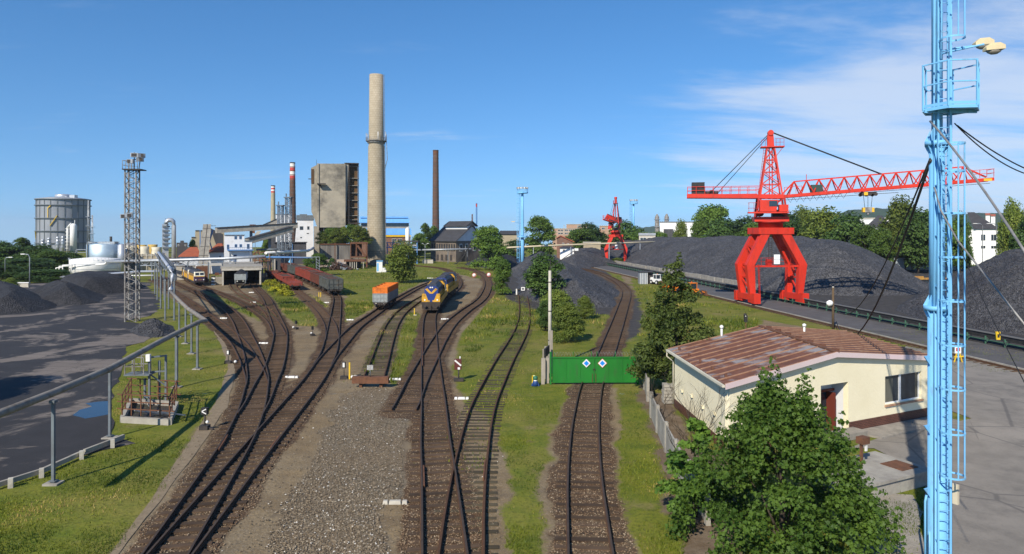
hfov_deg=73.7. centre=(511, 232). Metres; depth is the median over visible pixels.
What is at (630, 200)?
light mast
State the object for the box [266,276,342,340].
railway track
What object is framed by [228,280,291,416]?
railway track
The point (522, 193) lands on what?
light mast
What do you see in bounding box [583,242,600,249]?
flat shed
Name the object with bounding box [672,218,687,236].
tree
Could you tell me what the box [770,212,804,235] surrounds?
tree
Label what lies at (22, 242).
tree
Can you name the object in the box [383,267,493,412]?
railway track
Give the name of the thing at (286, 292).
flowering weeds
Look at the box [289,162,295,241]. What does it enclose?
striped chimney
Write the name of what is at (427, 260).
wall
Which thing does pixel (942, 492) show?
light mast
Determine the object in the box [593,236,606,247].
tree
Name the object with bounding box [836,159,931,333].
cable
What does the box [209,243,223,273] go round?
red roofed house
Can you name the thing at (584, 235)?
tree
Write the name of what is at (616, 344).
railway track
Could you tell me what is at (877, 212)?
hill
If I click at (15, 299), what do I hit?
coal heap
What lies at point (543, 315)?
bush
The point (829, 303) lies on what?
utility pole
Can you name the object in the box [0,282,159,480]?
coal yard
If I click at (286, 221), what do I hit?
gantry tower
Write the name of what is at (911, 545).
sandy ground
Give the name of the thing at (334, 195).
coal tower
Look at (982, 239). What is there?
street lamp
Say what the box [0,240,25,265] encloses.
tree
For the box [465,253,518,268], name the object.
coal heap
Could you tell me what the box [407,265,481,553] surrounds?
railway track
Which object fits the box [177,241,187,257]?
works building
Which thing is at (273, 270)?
flat wagon
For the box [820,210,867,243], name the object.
tree
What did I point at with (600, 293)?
coal heap
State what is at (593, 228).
tree
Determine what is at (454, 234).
brick hall
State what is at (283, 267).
gondola wagon
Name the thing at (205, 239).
slanted conveyor
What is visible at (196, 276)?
yellow locomotive
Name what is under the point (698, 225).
tree
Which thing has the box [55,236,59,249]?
slim vessel
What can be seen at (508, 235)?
grey roofed shed
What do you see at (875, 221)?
dark roofed house
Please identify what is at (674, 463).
bush
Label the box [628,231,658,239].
tree
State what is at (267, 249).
overhead pipeline
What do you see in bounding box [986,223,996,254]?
street lamp
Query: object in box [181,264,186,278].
yellow locomotive
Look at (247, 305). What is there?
railway track
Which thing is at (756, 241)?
portal crane
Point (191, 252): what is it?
red roofed house
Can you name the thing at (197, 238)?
beige hall
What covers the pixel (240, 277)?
hopper wagon
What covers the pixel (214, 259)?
pipe bridge
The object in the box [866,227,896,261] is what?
tree
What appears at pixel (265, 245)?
tree
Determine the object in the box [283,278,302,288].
flat wagon
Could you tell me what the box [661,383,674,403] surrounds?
slab stack
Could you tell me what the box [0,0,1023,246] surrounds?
sky
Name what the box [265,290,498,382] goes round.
weeds
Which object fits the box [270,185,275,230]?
striped chimney
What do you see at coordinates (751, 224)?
tree
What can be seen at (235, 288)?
railway track
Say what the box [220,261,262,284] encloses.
engine shed
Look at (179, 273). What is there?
concrete wall
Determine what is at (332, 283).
gondola wagon
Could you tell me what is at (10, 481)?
kerb barrier
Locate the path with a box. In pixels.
[110,323,234,553]
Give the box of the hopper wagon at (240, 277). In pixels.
[234,269,247,286]
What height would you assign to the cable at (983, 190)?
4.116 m
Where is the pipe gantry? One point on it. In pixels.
(259, 260)
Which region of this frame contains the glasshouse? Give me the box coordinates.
[639,233,655,239]
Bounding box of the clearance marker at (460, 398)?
[454,397,468,399]
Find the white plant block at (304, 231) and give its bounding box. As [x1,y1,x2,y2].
[295,214,313,261]
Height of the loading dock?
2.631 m
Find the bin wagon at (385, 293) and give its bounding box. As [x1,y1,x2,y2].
[373,282,397,307]
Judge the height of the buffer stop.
1.598 m
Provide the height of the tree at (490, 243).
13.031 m
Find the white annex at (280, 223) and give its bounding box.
[276,214,288,241]
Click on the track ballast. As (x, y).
(403, 520)
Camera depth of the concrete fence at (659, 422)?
34.40 m
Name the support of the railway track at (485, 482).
on the ground at (516, 503)
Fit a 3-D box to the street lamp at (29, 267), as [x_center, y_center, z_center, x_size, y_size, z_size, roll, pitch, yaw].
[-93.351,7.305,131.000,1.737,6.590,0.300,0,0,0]
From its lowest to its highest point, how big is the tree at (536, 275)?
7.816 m
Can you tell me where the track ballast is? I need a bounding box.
[122,377,636,553]
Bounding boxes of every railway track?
[131,277,275,553]
[144,282,427,553]
[149,279,274,384]
[184,279,287,335]
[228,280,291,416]
[228,282,276,317]
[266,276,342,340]
[280,271,343,367]
[359,295,421,380]
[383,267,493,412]
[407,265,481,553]
[427,294,533,553]
[554,268,633,553]
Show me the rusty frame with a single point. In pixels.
(356, 250)
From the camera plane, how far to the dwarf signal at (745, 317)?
71.85 m
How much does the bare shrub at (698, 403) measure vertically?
4.353 m
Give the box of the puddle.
[73,401,107,418]
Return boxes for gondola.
[276,273,294,284]
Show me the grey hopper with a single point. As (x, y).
(218, 237)
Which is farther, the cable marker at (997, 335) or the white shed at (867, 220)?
the white shed at (867, 220)
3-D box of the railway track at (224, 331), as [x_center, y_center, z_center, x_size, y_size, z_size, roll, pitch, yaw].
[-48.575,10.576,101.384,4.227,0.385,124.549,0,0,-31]
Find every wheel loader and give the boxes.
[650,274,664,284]
[688,281,709,296]
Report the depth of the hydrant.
47.16 m
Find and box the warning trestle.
[954,347,963,361]
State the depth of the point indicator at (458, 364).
48.71 m
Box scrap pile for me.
[328,261,358,269]
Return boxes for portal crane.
[603,197,626,260]
[687,130,993,304]
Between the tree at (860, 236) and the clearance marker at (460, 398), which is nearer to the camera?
the clearance marker at (460, 398)
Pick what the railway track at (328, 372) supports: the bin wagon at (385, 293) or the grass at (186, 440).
the bin wagon at (385, 293)
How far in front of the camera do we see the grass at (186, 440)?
29.00 m
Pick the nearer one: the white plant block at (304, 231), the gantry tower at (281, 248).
the gantry tower at (281, 248)
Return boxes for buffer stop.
[352,365,388,386]
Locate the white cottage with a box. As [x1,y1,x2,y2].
[560,246,573,258]
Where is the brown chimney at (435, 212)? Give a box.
[432,150,438,230]
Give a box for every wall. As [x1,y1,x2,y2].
[18,282,28,286]
[175,265,195,279]
[422,259,432,262]
[615,261,761,289]
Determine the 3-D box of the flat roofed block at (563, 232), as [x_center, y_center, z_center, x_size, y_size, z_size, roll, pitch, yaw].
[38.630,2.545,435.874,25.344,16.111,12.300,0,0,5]
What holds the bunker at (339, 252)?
on the ground at (516, 503)
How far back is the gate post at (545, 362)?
49.16 m
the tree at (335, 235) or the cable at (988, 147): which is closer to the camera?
the cable at (988, 147)
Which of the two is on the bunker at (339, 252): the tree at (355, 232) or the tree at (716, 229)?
the tree at (355, 232)
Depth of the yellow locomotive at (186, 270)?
145.51 m
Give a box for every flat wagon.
[266,268,280,277]
[270,271,281,280]
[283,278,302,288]
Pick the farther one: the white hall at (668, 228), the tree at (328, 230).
the white hall at (668, 228)
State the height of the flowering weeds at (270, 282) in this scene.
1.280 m
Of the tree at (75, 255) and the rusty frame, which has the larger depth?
the rusty frame
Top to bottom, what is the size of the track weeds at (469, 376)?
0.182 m
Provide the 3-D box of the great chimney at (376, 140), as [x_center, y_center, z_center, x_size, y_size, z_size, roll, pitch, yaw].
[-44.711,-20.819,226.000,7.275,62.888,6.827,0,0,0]
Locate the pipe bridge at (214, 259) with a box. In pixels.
[95,255,265,280]
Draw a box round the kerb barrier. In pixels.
[0,434,124,488]
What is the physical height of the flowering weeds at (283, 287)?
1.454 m
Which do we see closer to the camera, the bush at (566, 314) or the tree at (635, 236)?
the bush at (566, 314)
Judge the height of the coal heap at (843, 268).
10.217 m
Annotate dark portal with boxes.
[267,258,280,270]
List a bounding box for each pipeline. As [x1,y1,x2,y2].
[0,251,207,485]
[256,248,277,259]
[262,256,311,275]
[264,247,314,269]
[414,248,471,262]
[507,241,654,255]
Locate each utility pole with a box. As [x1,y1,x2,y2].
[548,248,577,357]
[826,286,833,328]
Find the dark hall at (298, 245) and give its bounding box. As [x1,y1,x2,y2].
[274,242,306,263]
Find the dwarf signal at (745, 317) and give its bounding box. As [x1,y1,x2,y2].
[744,313,747,328]
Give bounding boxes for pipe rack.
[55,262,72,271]
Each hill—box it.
[639,223,800,235]
[833,208,1023,246]
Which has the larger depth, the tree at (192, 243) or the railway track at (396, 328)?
the tree at (192, 243)
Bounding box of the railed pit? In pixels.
[117,377,185,425]
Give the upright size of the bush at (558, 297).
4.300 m
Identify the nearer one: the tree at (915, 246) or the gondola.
the gondola
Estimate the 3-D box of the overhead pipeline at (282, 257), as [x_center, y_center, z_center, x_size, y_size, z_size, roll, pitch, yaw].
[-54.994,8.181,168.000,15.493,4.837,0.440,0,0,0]
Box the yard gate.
[550,351,638,383]
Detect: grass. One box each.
[0,329,1023,553]
[226,263,757,335]
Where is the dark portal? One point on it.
(276, 263)
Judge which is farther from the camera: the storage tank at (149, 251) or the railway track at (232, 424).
the storage tank at (149, 251)
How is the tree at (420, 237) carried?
on the ground at (516, 503)
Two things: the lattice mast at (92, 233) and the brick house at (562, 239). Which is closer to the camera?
the brick house at (562, 239)
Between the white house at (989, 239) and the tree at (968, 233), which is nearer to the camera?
the tree at (968, 233)
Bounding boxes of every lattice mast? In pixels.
[85,200,89,240]
[89,215,94,243]
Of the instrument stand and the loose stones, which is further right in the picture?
the loose stones
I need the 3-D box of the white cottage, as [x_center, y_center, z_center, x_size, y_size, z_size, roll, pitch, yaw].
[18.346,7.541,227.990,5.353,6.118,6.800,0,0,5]
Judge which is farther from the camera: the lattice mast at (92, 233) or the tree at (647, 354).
the lattice mast at (92, 233)
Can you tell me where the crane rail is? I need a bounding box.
[592,267,1023,373]
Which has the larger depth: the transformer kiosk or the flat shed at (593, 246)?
the flat shed at (593, 246)
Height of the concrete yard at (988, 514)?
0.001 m
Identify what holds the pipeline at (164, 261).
on the ground at (516, 503)
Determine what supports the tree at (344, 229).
on the bunker at (339, 252)
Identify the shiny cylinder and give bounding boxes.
[86,236,119,257]
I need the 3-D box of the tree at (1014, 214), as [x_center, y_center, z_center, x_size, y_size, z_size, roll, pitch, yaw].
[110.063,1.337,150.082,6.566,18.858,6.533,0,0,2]
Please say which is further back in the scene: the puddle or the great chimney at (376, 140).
the great chimney at (376, 140)
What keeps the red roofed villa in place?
on the ground at (516, 503)
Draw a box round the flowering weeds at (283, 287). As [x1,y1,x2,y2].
[269,283,290,289]
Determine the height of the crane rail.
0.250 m
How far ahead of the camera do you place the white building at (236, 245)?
162.78 m
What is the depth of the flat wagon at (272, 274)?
150.88 m
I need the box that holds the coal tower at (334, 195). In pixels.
[308,160,359,258]
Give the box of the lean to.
[196,263,221,283]
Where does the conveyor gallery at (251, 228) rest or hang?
on the ground at (516, 503)
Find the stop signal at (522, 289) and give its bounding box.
[516,287,527,294]
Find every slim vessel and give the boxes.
[46,237,51,247]
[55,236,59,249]
[60,236,64,251]
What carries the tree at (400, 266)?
on the ground at (516, 503)
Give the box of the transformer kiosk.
[376,261,385,271]
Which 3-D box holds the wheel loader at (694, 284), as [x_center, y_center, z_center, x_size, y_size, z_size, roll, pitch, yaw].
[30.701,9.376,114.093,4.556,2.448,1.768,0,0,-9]
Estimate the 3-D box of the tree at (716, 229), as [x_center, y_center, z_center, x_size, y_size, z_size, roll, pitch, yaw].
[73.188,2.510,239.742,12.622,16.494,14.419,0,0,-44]
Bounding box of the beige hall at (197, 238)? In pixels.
[191,230,223,249]
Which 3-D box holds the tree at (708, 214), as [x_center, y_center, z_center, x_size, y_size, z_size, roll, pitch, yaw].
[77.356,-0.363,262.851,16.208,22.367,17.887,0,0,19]
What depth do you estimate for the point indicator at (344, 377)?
49.41 m
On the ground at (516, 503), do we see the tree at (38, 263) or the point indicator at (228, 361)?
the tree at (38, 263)
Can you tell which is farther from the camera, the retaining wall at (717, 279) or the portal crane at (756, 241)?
the retaining wall at (717, 279)
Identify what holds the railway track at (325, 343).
on the ground at (516, 503)
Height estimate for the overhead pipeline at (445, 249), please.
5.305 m
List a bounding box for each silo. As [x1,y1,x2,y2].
[405,226,409,258]
[654,214,659,232]
[664,214,668,221]
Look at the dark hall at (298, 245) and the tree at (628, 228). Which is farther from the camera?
the tree at (628, 228)
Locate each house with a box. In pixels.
[178,247,198,267]
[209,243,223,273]
[557,235,573,257]
[666,323,926,449]
[869,215,886,228]
[967,212,997,264]
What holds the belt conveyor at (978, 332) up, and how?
on the ground at (516, 503)
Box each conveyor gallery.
[215,223,297,261]
[245,226,293,269]
[263,219,276,224]
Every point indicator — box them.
[199,407,213,429]
[224,350,236,363]
[310,326,314,335]
[340,362,352,379]
[454,356,463,381]
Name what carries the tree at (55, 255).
on the ground at (516, 503)
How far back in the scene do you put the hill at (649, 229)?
2173.07 m
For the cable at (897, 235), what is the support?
attached to the light mast at (942, 492)
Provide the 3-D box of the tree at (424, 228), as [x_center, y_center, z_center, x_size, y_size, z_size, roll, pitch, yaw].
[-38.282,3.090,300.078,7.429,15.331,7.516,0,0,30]
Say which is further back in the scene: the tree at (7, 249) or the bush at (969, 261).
the tree at (7, 249)
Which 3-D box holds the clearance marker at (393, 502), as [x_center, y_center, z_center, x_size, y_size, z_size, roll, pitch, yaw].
[-4.570,10.535,26.709,0.960,0.130,0.200,0,0,0]
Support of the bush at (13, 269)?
on the ground at (516, 503)
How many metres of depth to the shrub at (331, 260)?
199.53 m
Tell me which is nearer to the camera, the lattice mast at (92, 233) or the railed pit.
the railed pit
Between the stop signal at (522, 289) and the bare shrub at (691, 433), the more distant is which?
the stop signal at (522, 289)
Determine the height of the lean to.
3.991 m
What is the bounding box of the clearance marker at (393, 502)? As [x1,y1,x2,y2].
[382,500,407,504]
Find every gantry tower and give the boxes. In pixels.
[276,202,284,262]
[284,194,292,262]
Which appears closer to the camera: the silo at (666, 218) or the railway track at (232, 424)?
the railway track at (232, 424)
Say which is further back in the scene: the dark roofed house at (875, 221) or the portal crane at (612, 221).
the dark roofed house at (875, 221)
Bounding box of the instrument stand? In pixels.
[124,354,166,405]
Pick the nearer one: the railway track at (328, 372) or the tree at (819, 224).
the railway track at (328, 372)
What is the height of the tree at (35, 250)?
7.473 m
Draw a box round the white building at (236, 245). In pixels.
[224,235,253,261]
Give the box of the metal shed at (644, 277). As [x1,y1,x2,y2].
[637,271,652,283]
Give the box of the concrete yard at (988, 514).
[850,346,1023,553]
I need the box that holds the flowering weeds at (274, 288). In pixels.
[268,287,281,290]
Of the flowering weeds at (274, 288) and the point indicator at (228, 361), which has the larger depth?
the flowering weeds at (274, 288)
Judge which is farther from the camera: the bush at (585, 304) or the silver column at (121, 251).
the silver column at (121, 251)
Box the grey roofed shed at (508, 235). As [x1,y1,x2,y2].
[500,231,518,249]
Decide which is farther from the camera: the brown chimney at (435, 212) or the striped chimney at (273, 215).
the striped chimney at (273, 215)
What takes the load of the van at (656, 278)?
on the ground at (516, 503)
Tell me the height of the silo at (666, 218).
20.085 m
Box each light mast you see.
[120,152,146,321]
[511,187,527,262]
[629,199,637,225]
[922,0,1005,553]
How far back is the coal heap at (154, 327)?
71.83 m
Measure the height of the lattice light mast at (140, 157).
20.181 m
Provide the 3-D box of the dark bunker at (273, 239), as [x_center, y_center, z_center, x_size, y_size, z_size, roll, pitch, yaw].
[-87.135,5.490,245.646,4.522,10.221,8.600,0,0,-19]
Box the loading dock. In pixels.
[344,259,364,268]
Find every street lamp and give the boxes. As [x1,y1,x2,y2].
[20,254,29,287]
[973,223,982,261]
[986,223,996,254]
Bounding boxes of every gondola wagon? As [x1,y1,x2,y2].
[280,263,297,273]
[287,265,305,277]
[295,267,313,280]
[303,269,322,284]
[310,272,331,288]
[319,275,343,293]
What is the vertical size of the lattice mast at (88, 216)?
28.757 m
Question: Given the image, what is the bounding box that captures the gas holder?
[34,194,91,250]
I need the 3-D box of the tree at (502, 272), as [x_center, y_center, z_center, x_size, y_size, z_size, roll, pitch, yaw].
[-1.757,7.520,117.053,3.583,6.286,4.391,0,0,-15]
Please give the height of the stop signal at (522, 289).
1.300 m
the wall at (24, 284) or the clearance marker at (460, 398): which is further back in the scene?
the wall at (24, 284)
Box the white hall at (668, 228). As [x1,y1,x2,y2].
[660,221,694,236]
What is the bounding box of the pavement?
[863,417,957,438]
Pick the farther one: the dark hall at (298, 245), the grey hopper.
the dark hall at (298, 245)
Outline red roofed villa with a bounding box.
[985,213,995,225]
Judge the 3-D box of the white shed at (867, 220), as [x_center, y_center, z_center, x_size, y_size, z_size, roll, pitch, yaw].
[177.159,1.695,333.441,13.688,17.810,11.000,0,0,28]
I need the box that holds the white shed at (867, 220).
[860,218,887,224]
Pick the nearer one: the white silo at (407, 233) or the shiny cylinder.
the shiny cylinder
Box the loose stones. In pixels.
[169,377,502,553]
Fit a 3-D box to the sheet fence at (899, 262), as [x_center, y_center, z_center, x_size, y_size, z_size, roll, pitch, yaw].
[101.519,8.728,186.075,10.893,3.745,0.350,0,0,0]
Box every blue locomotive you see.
[421,279,447,310]
[436,272,458,298]
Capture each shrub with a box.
[302,258,312,266]
[306,253,329,271]
[328,258,334,265]
[647,376,682,416]
[660,390,719,476]
[664,364,737,453]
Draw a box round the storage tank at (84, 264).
[68,257,120,272]
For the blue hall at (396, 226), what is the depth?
305.41 m
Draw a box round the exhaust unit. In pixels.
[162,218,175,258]
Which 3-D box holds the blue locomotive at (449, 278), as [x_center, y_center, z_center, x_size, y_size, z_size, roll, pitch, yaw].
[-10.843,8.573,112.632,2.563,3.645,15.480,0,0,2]
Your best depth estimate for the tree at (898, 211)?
188.54 m
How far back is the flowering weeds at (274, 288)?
122.98 m
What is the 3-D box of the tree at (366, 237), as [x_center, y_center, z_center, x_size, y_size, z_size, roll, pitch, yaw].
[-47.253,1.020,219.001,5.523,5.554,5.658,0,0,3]
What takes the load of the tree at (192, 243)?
on the ground at (516, 503)
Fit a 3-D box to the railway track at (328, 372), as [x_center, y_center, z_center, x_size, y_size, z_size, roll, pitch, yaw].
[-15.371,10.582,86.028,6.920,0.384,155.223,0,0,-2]
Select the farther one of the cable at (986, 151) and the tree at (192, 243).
the tree at (192, 243)
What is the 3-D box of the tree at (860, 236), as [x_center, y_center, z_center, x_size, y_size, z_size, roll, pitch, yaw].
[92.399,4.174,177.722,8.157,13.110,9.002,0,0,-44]
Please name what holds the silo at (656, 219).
on the ground at (516, 503)
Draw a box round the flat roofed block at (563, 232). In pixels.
[553,224,586,249]
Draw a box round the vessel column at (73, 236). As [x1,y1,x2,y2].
[65,220,76,251]
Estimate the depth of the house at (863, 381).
37.08 m
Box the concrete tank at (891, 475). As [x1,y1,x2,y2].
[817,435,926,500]
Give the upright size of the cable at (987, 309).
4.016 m
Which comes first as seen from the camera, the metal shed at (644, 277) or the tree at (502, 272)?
the tree at (502, 272)
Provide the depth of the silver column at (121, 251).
183.17 m
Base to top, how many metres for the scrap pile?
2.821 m
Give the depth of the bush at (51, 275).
147.22 m
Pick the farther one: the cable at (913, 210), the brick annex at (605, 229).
the brick annex at (605, 229)
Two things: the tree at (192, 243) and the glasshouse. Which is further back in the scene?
the glasshouse
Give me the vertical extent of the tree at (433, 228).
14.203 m
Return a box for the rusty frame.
[350,242,367,266]
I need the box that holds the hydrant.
[531,375,539,385]
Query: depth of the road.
77.06 m
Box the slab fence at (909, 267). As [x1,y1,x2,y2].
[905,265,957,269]
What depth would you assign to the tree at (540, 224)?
260.16 m
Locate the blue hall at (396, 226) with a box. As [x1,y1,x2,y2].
[359,216,411,255]
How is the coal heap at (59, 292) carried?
on the coal yard at (42, 351)
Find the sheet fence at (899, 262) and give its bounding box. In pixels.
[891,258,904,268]
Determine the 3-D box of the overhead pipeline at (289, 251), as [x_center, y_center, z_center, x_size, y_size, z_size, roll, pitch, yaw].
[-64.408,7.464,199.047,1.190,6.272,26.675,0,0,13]
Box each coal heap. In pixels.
[0,281,56,314]
[29,280,105,304]
[61,271,144,293]
[130,318,175,337]
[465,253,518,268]
[511,251,560,277]
[513,259,619,308]
[559,247,616,268]
[607,235,928,295]
[896,248,1023,334]
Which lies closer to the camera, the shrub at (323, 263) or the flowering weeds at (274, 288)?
the flowering weeds at (274, 288)
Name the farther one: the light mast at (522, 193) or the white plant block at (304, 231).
the white plant block at (304, 231)
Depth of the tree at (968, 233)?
184.73 m
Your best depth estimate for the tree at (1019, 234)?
145.45 m
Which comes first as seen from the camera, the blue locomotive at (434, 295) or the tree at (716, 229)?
the blue locomotive at (434, 295)
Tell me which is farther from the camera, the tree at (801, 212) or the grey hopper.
the tree at (801, 212)
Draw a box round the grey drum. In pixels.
[126,242,138,269]
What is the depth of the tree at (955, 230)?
178.61 m
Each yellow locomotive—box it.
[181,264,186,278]
[184,266,193,281]
[188,268,204,284]
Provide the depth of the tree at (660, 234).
269.49 m
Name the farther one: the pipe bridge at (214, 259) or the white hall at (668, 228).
the white hall at (668, 228)
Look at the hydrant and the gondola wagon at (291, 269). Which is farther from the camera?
the gondola wagon at (291, 269)
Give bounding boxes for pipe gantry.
[253,250,269,279]
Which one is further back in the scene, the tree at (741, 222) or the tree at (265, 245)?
the tree at (741, 222)
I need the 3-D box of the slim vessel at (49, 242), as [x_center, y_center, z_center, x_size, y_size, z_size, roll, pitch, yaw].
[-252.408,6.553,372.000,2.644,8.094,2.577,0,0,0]
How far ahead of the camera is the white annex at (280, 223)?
267.74 m
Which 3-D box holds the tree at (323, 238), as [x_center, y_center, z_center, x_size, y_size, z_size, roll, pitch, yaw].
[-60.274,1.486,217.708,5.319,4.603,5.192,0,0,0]
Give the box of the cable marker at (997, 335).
[995,331,999,339]
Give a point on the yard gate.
(591, 369)
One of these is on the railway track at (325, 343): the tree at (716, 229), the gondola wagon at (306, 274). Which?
the gondola wagon at (306, 274)
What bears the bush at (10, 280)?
on the coal yard at (42, 351)
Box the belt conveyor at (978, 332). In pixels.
[607,262,1023,347]
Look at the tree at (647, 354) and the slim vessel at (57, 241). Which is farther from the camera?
the slim vessel at (57, 241)
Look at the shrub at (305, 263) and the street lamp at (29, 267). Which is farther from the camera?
the shrub at (305, 263)
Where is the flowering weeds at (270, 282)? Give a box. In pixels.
[261,279,279,284]
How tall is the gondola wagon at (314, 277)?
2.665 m
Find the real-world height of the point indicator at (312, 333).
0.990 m
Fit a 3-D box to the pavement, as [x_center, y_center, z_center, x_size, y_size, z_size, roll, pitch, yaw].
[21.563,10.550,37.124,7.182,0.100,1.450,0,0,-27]
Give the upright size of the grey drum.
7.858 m
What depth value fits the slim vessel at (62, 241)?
371.39 m
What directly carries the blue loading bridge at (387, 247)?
on the ground at (516, 503)
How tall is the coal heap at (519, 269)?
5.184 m
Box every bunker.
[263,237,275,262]
[320,243,352,266]
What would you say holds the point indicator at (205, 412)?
on the path
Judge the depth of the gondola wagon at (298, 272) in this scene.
151.69 m
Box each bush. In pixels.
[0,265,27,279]
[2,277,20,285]
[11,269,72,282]
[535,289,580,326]
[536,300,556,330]
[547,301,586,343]
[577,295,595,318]
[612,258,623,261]
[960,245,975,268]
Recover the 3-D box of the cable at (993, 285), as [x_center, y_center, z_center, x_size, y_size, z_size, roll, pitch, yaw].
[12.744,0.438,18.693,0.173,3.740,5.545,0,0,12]
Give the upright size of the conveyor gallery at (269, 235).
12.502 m
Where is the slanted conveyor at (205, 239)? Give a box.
[197,224,213,265]
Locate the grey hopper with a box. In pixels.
[211,229,222,243]
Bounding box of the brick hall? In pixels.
[428,221,484,261]
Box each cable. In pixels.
[834,158,930,314]
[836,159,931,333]
[929,120,1023,252]
[934,187,1023,324]
[945,214,1023,381]
[954,123,1023,173]
[957,125,1023,167]
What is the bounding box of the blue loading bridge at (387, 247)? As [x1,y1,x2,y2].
[386,241,419,263]
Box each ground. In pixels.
[0,247,1023,553]
[849,494,923,553]
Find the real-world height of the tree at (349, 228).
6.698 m
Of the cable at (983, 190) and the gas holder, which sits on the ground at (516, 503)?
the gas holder
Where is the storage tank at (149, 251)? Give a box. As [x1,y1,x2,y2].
[126,244,165,270]
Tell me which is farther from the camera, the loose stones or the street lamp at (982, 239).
the street lamp at (982, 239)
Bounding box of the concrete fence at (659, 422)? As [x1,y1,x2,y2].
[643,372,710,525]
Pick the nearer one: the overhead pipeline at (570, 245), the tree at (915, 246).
the tree at (915, 246)
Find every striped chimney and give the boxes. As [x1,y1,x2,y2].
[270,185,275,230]
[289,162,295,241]
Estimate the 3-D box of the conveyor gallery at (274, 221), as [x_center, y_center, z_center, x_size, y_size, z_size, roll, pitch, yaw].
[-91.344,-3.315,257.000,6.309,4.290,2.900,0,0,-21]
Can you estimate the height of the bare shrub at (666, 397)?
2.665 m
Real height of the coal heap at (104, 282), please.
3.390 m
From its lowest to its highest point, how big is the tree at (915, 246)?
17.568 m
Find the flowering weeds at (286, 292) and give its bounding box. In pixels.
[275,289,294,295]
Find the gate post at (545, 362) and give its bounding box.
[541,330,552,383]
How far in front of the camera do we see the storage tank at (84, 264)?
166.54 m
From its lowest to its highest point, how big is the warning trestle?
1.259 m
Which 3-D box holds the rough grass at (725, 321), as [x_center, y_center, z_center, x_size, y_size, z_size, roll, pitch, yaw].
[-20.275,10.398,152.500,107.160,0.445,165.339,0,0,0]
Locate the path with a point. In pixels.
(214, 414)
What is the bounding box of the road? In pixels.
[551,254,1023,367]
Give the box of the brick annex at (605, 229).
[599,226,610,239]
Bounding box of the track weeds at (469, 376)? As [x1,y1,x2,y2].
[237,295,535,473]
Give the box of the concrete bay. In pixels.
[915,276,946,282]
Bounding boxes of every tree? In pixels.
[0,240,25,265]
[0,258,68,275]
[12,237,32,250]
[12,243,56,258]
[31,250,73,265]
[55,251,82,263]
[188,239,197,247]
[260,239,272,265]
[314,230,330,243]
[324,227,333,243]
[328,227,345,243]
[340,226,349,243]
[343,224,355,242]
[350,224,364,241]
[358,228,372,244]
[385,240,420,282]
[411,232,428,256]
[420,223,432,256]
[426,225,437,252]
[468,225,509,269]
[491,258,511,294]
[503,239,527,258]
[522,251,567,298]
[524,215,555,253]
[566,228,596,248]
[575,221,607,240]
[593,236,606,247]
[606,219,644,244]
[625,252,716,383]
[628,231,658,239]
[651,231,667,236]
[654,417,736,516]
[664,356,907,553]
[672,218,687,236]
[689,218,707,237]
[691,203,731,236]
[702,216,735,237]
[722,215,753,235]
[735,221,757,235]
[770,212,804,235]
[792,204,812,229]
[798,205,849,238]
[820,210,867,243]
[850,224,878,253]
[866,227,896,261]
[877,194,913,267]
[894,206,945,272]
[922,209,966,267]
[952,211,973,271]
[995,196,1023,255]
[1008,216,1023,248]
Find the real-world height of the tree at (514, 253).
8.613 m
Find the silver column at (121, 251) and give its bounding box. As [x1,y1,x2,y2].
[118,243,123,271]
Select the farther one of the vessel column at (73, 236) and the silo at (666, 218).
the vessel column at (73, 236)
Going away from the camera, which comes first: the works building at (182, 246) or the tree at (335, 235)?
the tree at (335, 235)
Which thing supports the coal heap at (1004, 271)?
on the ground at (516, 503)
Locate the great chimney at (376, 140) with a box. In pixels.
[366,73,387,264]
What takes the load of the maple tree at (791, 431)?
on the ground at (516, 503)

